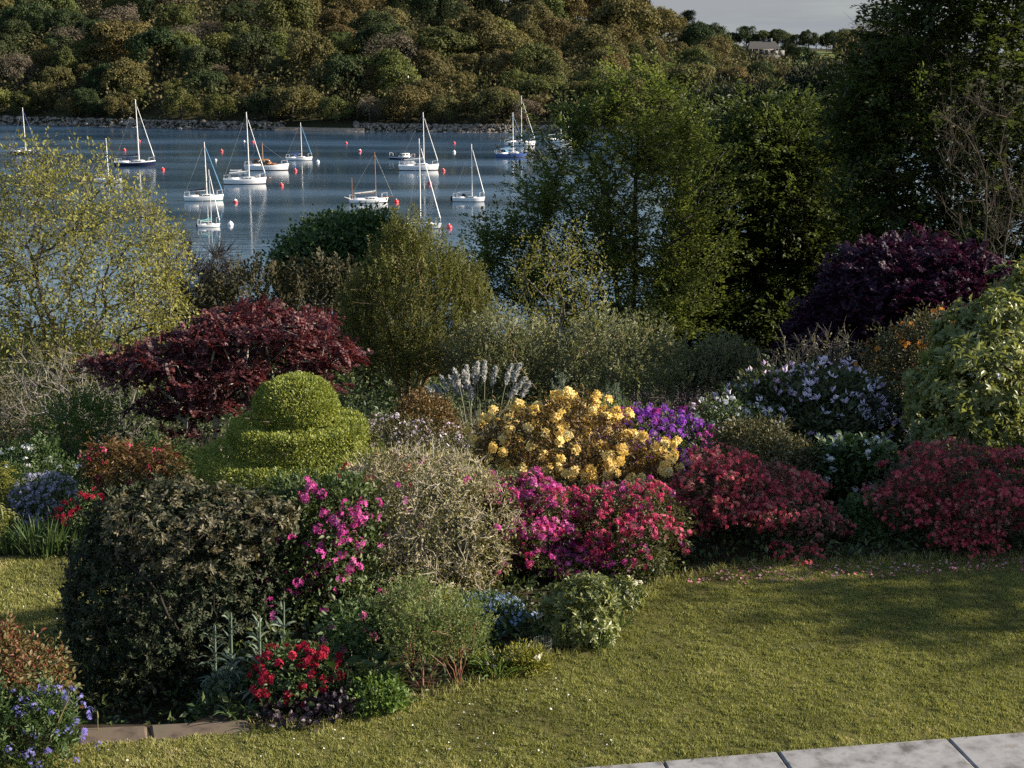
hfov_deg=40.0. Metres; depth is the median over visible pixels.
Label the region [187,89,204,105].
evergreen oak tree
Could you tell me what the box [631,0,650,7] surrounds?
budding oak tree
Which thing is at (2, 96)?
young oak tree
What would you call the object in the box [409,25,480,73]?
broadleaf tree
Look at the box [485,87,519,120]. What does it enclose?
budding oak tree
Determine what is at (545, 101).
budding oak tree
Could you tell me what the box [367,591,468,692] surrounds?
fennel
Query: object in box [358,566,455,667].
fennel
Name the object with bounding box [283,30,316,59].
oak tree
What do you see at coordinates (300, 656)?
rose bush
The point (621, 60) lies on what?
budding oak tree
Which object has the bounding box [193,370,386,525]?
topiary
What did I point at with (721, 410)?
azalea
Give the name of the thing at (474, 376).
pampas grass
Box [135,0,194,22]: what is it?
evergreen oak tree
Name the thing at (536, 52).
broadleaf tree
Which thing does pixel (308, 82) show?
budding oak tree
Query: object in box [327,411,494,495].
heather
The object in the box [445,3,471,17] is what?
evergreen oak tree
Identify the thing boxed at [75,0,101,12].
bare tree
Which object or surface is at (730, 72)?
budding oak tree
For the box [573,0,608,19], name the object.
budding oak tree
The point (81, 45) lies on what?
young oak tree
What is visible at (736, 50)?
hedgerow tree
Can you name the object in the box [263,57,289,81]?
oak tree
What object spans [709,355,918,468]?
rhododendron
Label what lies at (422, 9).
evergreen oak tree
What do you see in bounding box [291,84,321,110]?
oak tree
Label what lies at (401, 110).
budding oak tree
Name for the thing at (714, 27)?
evergreen oak tree
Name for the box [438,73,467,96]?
oak tree
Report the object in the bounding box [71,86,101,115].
evergreen oak tree
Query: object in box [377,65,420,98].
young oak tree
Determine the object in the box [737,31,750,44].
hedgerow tree
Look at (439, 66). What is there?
budding oak tree
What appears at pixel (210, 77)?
evergreen oak tree
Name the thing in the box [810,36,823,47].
hedgerow tree
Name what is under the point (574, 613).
rhododendron
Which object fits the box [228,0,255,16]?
evergreen oak tree
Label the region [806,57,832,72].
broadleaf tree
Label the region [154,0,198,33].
broadleaf tree
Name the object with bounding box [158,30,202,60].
young oak tree
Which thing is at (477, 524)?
shrub
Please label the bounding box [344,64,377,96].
budding oak tree
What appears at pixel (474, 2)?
conifer tree
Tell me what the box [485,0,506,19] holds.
conifer tree
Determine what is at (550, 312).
birch tree
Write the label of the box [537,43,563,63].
oak tree
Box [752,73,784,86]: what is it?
oak tree
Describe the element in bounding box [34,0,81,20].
broadleaf tree
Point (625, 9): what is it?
oak tree
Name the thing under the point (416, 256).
myrtle tree
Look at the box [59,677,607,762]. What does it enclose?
daisies
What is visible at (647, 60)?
oak tree
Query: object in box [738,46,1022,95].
hill
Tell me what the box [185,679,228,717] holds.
strap leaf plant
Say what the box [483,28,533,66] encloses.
oak tree
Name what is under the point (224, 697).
ground cover
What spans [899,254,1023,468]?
rhododendron
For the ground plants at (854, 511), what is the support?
on the ground at (168, 705)
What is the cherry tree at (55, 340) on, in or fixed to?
on the ground at (168, 705)
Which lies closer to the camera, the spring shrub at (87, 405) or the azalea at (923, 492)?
the azalea at (923, 492)
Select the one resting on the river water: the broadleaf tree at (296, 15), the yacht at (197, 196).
the yacht at (197, 196)
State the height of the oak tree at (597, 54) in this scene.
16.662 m
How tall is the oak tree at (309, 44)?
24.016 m
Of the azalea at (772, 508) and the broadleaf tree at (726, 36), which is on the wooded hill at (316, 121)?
the broadleaf tree at (726, 36)
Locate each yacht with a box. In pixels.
[10,108,37,154]
[95,138,121,182]
[114,99,155,166]
[184,142,223,200]
[196,170,219,227]
[223,112,265,183]
[286,122,311,160]
[398,114,438,170]
[407,141,441,228]
[451,144,484,201]
[494,112,526,157]
[504,96,535,145]
[545,115,566,142]
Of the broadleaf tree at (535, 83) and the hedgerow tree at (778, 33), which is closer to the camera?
the broadleaf tree at (535, 83)
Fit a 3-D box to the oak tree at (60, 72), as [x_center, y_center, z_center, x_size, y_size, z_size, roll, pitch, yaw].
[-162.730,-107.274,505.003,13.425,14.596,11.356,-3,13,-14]
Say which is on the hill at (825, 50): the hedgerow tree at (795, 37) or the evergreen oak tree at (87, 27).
the hedgerow tree at (795, 37)
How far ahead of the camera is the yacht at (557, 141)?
379.43 m
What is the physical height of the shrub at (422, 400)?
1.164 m
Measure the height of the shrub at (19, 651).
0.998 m
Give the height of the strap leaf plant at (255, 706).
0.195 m
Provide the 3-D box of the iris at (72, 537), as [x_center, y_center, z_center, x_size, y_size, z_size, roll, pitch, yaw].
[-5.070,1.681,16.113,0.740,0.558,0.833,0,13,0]
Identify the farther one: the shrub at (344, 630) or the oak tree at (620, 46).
the oak tree at (620, 46)
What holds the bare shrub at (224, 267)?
on the ground at (168, 705)
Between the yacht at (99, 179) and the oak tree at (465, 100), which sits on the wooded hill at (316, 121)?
the oak tree at (465, 100)
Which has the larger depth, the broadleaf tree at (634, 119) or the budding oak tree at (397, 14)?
the budding oak tree at (397, 14)
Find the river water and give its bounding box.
[0,96,1023,349]
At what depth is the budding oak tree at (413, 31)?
533.23 m
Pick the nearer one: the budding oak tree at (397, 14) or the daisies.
the daisies
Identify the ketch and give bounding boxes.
[344,152,393,202]
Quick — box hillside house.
[746,38,784,59]
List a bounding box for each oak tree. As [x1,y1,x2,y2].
[0,0,15,19]
[0,0,46,35]
[0,19,35,48]
[0,32,29,76]
[0,87,11,107]
[28,82,56,110]
[29,43,61,73]
[39,65,77,93]
[41,31,77,49]
[42,8,84,35]
[54,97,83,116]
[64,17,94,40]
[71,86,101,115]
[72,38,104,65]
[75,59,111,83]
[81,63,123,103]
[84,17,111,58]
[85,98,105,117]
[86,18,152,62]
[99,57,150,93]
[101,0,142,7]
[104,92,140,118]
[111,59,154,88]
[112,20,156,57]
[123,26,184,79]
[124,87,154,106]
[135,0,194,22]
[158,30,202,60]
[162,78,192,104]
[167,0,198,9]
[178,44,226,84]
[181,66,231,99]
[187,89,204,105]
[198,31,251,71]
[200,93,237,119]
[219,3,253,25]
[225,74,255,95]
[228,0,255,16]
[229,31,281,76]
[237,97,258,112]
[246,88,282,120]
[261,31,298,60]
[263,26,298,56]
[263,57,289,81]
[269,86,318,121]
[276,0,321,28]
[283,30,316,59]
[284,29,338,77]
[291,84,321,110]
[298,80,318,101]
[307,50,368,97]
[316,6,355,31]
[319,23,356,37]
[322,0,360,8]
[327,38,363,57]
[335,0,380,18]
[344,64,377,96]
[345,21,413,60]
[348,10,395,41]
[349,103,371,119]
[360,47,411,88]
[364,6,408,25]
[365,0,388,8]
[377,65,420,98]
[378,84,430,122]
[378,102,405,118]
[391,26,417,49]
[401,78,448,106]
[407,0,454,24]
[409,45,438,72]
[420,60,456,86]
[423,94,462,123]
[430,11,459,26]
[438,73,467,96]
[442,9,505,56]
[443,53,481,75]
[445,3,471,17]
[446,70,477,91]
[456,92,478,115]
[469,86,522,124]
[476,16,516,49]
[479,48,514,82]
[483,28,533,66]
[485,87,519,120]
[499,68,537,95]
[507,0,563,21]
[508,0,554,34]
[515,20,545,43]
[524,57,571,94]
[528,93,554,115]
[536,16,579,48]
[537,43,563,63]
[551,0,589,21]
[554,81,590,107]
[559,24,624,60]
[559,50,567,60]
[568,78,615,107]
[569,71,585,80]
[571,64,616,94]
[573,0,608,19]
[579,94,604,123]
[585,8,628,42]
[585,45,625,68]
[588,0,663,41]
[593,52,630,76]
[598,71,648,106]
[599,41,628,50]
[601,23,642,45]
[603,91,645,125]
[626,14,641,34]
[626,41,647,58]
[629,53,669,72]
[629,63,671,84]
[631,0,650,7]
[631,68,666,103]
[640,36,667,58]
[643,6,689,41]
[660,40,688,56]
[668,60,715,101]
[669,16,689,38]
[676,20,717,56]
[676,44,722,64]
[677,29,708,45]
[678,56,717,67]
[700,35,732,66]
[707,22,731,38]
[707,65,726,74]
[710,65,756,85]
[717,80,735,89]
[746,59,773,76]
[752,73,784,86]
[768,65,794,84]
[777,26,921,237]
[806,0,1023,323]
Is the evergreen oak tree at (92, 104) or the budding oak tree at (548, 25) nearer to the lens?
the evergreen oak tree at (92, 104)
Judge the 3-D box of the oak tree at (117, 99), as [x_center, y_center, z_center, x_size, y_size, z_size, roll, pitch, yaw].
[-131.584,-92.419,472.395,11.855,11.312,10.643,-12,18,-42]
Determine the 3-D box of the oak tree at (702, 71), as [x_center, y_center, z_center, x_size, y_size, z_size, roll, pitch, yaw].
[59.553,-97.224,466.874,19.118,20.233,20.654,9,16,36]
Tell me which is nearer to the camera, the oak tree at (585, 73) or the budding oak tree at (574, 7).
the oak tree at (585, 73)
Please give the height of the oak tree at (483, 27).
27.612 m
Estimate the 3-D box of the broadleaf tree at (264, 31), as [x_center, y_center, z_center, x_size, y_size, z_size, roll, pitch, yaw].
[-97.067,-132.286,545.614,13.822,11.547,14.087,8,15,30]
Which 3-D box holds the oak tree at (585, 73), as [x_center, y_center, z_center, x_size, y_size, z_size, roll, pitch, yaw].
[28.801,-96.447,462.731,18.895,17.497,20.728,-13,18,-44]
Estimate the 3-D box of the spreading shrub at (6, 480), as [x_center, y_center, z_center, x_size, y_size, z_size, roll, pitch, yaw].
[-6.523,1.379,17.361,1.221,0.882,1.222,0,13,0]
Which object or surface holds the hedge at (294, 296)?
on the ground at (168, 705)
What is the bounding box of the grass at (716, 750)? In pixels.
[485,728,1020,767]
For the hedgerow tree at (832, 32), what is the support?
on the hill at (825, 50)
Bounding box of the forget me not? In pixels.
[449,585,542,639]
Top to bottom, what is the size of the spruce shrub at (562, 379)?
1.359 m
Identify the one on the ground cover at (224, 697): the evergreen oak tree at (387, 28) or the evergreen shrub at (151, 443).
the evergreen shrub at (151, 443)
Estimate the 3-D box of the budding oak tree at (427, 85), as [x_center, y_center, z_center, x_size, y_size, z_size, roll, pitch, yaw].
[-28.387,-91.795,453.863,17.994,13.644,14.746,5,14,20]
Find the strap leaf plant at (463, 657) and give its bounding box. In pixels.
[440,633,493,669]
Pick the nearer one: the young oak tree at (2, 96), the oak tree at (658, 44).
the young oak tree at (2, 96)
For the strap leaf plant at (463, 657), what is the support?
on the ground at (168, 705)
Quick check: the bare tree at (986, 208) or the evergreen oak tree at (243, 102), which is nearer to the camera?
the bare tree at (986, 208)
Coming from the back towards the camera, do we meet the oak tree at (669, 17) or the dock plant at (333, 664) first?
the oak tree at (669, 17)
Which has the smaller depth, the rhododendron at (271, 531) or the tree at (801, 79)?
the rhododendron at (271, 531)
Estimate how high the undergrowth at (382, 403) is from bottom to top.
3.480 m
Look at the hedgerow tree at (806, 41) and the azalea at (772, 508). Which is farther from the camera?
the hedgerow tree at (806, 41)
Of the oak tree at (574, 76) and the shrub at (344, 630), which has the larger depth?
the oak tree at (574, 76)
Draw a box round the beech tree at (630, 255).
[431,34,764,370]
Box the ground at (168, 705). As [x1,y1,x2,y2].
[0,395,1023,766]
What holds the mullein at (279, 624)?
on the ground at (168, 705)
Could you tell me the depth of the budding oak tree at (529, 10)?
580.38 m
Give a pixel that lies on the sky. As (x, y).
(792, 16)
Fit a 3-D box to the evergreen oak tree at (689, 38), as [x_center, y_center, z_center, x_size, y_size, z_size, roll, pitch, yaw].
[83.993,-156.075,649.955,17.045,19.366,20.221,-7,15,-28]
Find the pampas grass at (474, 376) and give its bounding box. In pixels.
[425,360,531,448]
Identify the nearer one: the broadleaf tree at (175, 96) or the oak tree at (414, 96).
the oak tree at (414, 96)
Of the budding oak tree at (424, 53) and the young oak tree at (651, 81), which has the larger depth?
the budding oak tree at (424, 53)
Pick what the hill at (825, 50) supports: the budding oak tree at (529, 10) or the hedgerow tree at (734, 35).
the hedgerow tree at (734, 35)
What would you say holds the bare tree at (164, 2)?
on the wooded hill at (316, 121)
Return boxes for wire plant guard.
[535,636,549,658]
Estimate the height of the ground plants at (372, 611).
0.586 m
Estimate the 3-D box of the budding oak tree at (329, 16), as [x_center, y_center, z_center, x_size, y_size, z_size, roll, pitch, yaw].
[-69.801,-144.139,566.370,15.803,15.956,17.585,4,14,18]
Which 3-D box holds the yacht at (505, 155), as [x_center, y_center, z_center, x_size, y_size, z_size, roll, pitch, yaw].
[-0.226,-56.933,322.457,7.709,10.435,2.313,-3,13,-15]
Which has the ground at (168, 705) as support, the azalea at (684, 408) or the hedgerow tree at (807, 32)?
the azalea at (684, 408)
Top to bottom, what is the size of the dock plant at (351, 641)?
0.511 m
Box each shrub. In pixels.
[0,334,158,444]
[0,366,55,441]
[0,461,31,523]
[0,468,84,529]
[0,503,25,552]
[0,609,86,730]
[19,382,122,463]
[123,431,214,478]
[137,227,253,328]
[309,594,386,670]
[328,437,534,597]
[380,386,462,451]
[390,298,595,423]
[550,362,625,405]
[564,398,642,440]
[613,385,721,425]
[698,410,836,504]
[738,318,873,377]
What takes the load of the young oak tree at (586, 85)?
on the wooded hill at (316, 121)
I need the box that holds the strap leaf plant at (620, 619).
[614,608,636,627]
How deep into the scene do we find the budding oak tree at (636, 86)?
442.38 m
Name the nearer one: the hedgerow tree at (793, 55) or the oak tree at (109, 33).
the oak tree at (109, 33)
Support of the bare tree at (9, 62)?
on the wooded hill at (316, 121)
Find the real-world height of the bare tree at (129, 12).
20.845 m
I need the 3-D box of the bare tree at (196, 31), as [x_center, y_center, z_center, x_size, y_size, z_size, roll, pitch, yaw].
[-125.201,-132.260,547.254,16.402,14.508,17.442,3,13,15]
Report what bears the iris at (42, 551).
on the ground at (168, 705)
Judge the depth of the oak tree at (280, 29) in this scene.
522.40 m
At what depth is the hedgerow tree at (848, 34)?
1027.55 m
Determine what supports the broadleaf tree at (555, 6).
on the wooded hill at (316, 121)
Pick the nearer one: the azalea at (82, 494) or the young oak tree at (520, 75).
the azalea at (82, 494)
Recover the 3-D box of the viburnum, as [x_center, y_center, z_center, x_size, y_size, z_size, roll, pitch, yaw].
[3.980,0.980,16.463,1.328,0.961,1.194,0,13,0]
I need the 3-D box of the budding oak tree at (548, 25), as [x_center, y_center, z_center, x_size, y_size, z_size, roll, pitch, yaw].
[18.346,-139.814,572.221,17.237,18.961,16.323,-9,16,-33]
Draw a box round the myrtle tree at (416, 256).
[330,203,506,407]
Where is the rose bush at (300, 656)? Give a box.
[238,629,346,710]
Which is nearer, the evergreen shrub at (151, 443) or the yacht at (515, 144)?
the evergreen shrub at (151, 443)
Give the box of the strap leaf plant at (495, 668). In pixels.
[465,646,528,679]
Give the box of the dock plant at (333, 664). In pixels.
[308,647,377,689]
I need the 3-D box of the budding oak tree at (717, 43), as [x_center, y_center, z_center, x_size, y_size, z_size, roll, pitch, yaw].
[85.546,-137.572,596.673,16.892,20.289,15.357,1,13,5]
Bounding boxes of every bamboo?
[532,299,735,419]
[663,328,774,417]
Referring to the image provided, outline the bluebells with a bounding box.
[0,670,101,767]
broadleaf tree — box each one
[9,91,37,115]
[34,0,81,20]
[49,46,86,76]
[99,0,139,22]
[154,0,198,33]
[161,86,200,119]
[222,21,261,49]
[249,28,271,51]
[254,0,315,30]
[278,99,299,117]
[318,95,355,121]
[327,31,352,52]
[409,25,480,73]
[509,42,560,76]
[515,0,567,23]
[516,75,563,103]
[624,109,644,124]
[625,66,882,360]
[645,109,662,123]
[677,45,714,63]
[704,33,733,50]
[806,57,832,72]
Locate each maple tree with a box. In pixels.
[68,294,373,456]
[766,221,1018,390]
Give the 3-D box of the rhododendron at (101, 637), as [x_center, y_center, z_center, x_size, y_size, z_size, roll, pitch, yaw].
[-3.037,1.693,12.725,2.375,2.075,2.119,0,13,0]
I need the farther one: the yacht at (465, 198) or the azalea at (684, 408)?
the yacht at (465, 198)
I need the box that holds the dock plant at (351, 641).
[286,623,365,674]
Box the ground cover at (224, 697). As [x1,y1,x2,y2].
[0,441,1023,724]
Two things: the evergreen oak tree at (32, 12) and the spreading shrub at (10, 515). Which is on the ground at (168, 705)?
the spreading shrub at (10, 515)
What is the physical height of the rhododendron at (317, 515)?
1.554 m
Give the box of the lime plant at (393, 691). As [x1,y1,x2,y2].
[337,664,416,718]
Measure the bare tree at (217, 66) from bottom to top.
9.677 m
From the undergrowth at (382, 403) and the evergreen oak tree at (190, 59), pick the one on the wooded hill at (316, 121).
the evergreen oak tree at (190, 59)
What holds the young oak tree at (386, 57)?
on the wooded hill at (316, 121)
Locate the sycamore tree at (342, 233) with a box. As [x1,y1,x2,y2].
[257,198,432,306]
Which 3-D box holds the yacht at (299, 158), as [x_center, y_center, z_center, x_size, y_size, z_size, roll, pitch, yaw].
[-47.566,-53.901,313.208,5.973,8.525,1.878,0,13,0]
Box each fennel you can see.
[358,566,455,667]
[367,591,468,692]
[418,587,498,686]
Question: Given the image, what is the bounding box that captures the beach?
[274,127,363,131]
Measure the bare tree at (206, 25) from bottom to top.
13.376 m
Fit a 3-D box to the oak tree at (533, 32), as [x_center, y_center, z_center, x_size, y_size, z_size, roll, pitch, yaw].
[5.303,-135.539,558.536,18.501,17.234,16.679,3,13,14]
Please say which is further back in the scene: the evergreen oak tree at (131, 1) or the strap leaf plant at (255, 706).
the evergreen oak tree at (131, 1)
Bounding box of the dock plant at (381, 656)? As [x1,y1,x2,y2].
[348,648,407,684]
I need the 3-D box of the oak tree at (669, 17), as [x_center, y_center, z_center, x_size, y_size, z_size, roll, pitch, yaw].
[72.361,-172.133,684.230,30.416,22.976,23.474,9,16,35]
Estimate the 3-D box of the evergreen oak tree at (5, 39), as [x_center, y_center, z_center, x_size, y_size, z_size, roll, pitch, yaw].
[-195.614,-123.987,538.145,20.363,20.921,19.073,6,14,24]
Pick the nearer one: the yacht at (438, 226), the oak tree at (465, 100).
the yacht at (438, 226)
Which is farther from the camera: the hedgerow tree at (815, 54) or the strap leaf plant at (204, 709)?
the hedgerow tree at (815, 54)
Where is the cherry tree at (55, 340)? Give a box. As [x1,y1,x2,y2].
[0,120,203,406]
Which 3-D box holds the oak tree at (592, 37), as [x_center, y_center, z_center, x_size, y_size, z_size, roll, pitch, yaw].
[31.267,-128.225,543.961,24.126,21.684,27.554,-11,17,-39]
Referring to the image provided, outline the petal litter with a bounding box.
[686,557,1023,583]
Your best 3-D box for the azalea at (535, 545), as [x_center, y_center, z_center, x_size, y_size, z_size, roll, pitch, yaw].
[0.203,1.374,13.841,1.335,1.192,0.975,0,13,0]
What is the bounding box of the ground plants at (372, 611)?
[309,585,505,659]
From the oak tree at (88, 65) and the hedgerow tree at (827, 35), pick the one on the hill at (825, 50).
the hedgerow tree at (827, 35)
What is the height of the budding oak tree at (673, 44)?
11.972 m
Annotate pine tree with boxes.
[677,9,696,28]
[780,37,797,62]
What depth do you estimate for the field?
1061.74 m
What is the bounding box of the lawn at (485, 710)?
[0,559,1023,767]
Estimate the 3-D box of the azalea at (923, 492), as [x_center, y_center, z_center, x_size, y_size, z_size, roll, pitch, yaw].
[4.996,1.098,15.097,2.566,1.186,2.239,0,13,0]
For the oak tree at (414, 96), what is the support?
on the wooded hill at (316, 121)
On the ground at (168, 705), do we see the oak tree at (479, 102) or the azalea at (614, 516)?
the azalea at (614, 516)
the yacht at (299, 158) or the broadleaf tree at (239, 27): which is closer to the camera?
the yacht at (299, 158)
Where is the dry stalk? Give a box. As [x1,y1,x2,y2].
[38,698,68,765]
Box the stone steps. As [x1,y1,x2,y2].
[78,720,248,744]
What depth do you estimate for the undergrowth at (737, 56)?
502.44 m
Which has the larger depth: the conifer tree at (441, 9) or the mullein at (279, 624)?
the conifer tree at (441, 9)
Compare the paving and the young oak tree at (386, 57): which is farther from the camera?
the young oak tree at (386, 57)
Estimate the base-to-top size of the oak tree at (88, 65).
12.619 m
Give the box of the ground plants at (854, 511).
[803,488,913,545]
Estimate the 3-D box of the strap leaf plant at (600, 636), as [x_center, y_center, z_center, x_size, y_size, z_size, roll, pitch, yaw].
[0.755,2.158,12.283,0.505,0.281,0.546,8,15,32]
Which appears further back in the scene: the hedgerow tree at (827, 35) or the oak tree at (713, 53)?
the hedgerow tree at (827, 35)
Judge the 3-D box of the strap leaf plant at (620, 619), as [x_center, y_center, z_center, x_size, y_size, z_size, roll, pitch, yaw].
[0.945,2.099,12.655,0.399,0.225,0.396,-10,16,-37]
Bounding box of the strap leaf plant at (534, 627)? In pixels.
[520,606,561,644]
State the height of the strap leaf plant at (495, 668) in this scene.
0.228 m
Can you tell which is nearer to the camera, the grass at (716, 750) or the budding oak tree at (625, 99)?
the grass at (716, 750)
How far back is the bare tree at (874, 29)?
50.45 m
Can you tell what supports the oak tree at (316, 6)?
on the wooded hill at (316, 121)
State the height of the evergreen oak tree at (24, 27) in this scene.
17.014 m
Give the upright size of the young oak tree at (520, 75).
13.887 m
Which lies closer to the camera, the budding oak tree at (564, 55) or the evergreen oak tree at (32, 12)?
the budding oak tree at (564, 55)
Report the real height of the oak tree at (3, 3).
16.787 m
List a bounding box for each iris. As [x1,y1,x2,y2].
[0,506,75,558]
[0,508,44,556]
[34,504,86,556]
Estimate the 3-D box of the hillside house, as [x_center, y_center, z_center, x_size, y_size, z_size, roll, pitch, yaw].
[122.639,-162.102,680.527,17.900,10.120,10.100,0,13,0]
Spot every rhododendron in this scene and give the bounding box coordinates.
[42,463,302,711]
[100,475,300,674]
[223,462,406,643]
[532,570,624,649]
[606,574,647,610]
[709,355,918,468]
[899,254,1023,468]
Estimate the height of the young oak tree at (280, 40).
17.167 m
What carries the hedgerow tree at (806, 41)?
on the hill at (825, 50)
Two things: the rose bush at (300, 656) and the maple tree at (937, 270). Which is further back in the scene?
the maple tree at (937, 270)
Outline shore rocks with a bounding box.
[0,115,939,138]
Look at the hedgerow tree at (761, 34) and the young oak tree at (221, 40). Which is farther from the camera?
the hedgerow tree at (761, 34)
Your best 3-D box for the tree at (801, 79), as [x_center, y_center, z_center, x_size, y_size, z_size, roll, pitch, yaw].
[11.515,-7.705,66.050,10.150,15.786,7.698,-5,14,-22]
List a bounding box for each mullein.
[194,622,227,701]
[212,611,248,691]
[239,614,279,705]
[265,601,295,669]
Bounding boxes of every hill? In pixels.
[0,0,1023,139]
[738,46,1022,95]
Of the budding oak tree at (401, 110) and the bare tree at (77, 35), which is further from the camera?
the bare tree at (77, 35)
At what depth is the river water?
259.83 m
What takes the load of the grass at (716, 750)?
on the lawn at (485, 710)
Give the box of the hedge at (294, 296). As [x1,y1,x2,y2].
[141,246,433,406]
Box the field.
[783,51,840,65]
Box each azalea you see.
[45,483,105,532]
[77,430,192,500]
[331,445,415,502]
[445,384,699,511]
[468,465,598,581]
[534,475,699,580]
[589,397,721,484]
[654,440,856,564]
[672,401,717,467]
[685,386,800,459]
[851,434,1023,562]
[853,302,961,436]
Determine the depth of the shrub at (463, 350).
26.81 m
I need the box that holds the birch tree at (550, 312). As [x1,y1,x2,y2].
[501,212,619,367]
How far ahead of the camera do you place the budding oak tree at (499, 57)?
495.79 m
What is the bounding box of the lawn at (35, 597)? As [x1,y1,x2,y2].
[0,557,124,706]
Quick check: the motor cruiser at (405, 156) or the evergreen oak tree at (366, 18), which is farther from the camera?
the evergreen oak tree at (366, 18)
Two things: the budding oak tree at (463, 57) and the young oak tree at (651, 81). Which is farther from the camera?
the budding oak tree at (463, 57)
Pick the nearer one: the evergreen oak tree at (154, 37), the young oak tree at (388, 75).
the young oak tree at (388, 75)
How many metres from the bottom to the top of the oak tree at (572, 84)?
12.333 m
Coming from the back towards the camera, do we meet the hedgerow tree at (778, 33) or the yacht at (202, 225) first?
the hedgerow tree at (778, 33)
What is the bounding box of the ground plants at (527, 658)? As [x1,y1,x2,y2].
[462,636,556,678]
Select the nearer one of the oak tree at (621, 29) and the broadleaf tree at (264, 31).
the broadleaf tree at (264, 31)
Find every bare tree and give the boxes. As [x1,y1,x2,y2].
[0,50,37,89]
[47,25,87,47]
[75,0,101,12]
[98,3,147,28]
[151,0,196,14]
[171,25,208,43]
[191,20,223,38]
[205,63,231,74]
[249,10,275,29]
[355,94,383,122]
[361,28,420,65]
[506,98,545,124]
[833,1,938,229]
[923,47,1023,260]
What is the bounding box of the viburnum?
[799,430,909,505]
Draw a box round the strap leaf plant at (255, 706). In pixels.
[214,699,261,721]
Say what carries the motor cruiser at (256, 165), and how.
on the river water
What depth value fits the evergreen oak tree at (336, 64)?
466.06 m
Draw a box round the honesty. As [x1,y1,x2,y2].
[0,430,94,493]
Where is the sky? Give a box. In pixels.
[499,0,1020,52]
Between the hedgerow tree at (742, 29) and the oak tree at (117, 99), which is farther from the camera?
the hedgerow tree at (742, 29)
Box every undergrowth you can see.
[0,0,953,130]
[0,314,773,389]
[0,343,772,410]
[0,374,1017,475]
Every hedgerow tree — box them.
[727,32,737,42]
[730,44,744,57]
[731,32,740,41]
[736,25,755,45]
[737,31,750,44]
[752,30,773,40]
[761,31,777,41]
[770,29,789,43]
[774,33,791,44]
[782,48,800,62]
[789,34,806,45]
[791,46,811,64]
[799,29,818,46]
[800,38,811,46]
[803,51,821,62]
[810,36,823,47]
[819,33,834,48]
[823,30,844,46]
[832,28,864,54]
[842,38,858,55]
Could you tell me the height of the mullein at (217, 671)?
0.656 m
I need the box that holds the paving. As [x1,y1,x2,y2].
[584,732,1023,767]
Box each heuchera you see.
[248,680,364,733]
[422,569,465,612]
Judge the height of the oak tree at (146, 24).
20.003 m
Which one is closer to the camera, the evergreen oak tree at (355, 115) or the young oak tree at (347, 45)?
the evergreen oak tree at (355, 115)
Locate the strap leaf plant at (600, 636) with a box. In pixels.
[579,618,625,650]
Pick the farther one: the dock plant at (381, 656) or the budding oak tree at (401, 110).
the budding oak tree at (401, 110)
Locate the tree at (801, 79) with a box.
[659,48,853,336]
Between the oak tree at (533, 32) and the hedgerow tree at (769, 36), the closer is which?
the oak tree at (533, 32)
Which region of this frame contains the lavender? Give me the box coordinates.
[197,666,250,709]
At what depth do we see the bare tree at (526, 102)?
434.26 m
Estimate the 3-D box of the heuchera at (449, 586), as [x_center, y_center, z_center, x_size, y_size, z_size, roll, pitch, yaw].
[-0.621,1.936,12.445,0.365,0.625,0.376,-12,18,-42]
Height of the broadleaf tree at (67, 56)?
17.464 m
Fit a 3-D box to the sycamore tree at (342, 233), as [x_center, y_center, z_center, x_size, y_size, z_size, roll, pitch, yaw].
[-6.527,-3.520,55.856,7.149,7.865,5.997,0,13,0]
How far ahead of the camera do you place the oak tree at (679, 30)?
709.74 m
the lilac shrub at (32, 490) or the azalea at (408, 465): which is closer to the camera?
the azalea at (408, 465)
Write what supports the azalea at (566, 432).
on the ground at (168, 705)
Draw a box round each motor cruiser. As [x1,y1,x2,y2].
[244,143,288,170]
[389,153,414,159]
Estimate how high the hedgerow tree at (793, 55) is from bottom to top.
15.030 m
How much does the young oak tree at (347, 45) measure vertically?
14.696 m
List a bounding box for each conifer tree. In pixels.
[385,0,401,9]
[396,0,410,13]
[430,0,452,28]
[470,0,486,11]
[475,0,487,15]
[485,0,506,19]
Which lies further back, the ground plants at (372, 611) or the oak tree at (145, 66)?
the oak tree at (145, 66)
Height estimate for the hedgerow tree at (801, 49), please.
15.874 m
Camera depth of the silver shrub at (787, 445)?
16.29 m
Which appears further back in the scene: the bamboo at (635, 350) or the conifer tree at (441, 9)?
the conifer tree at (441, 9)

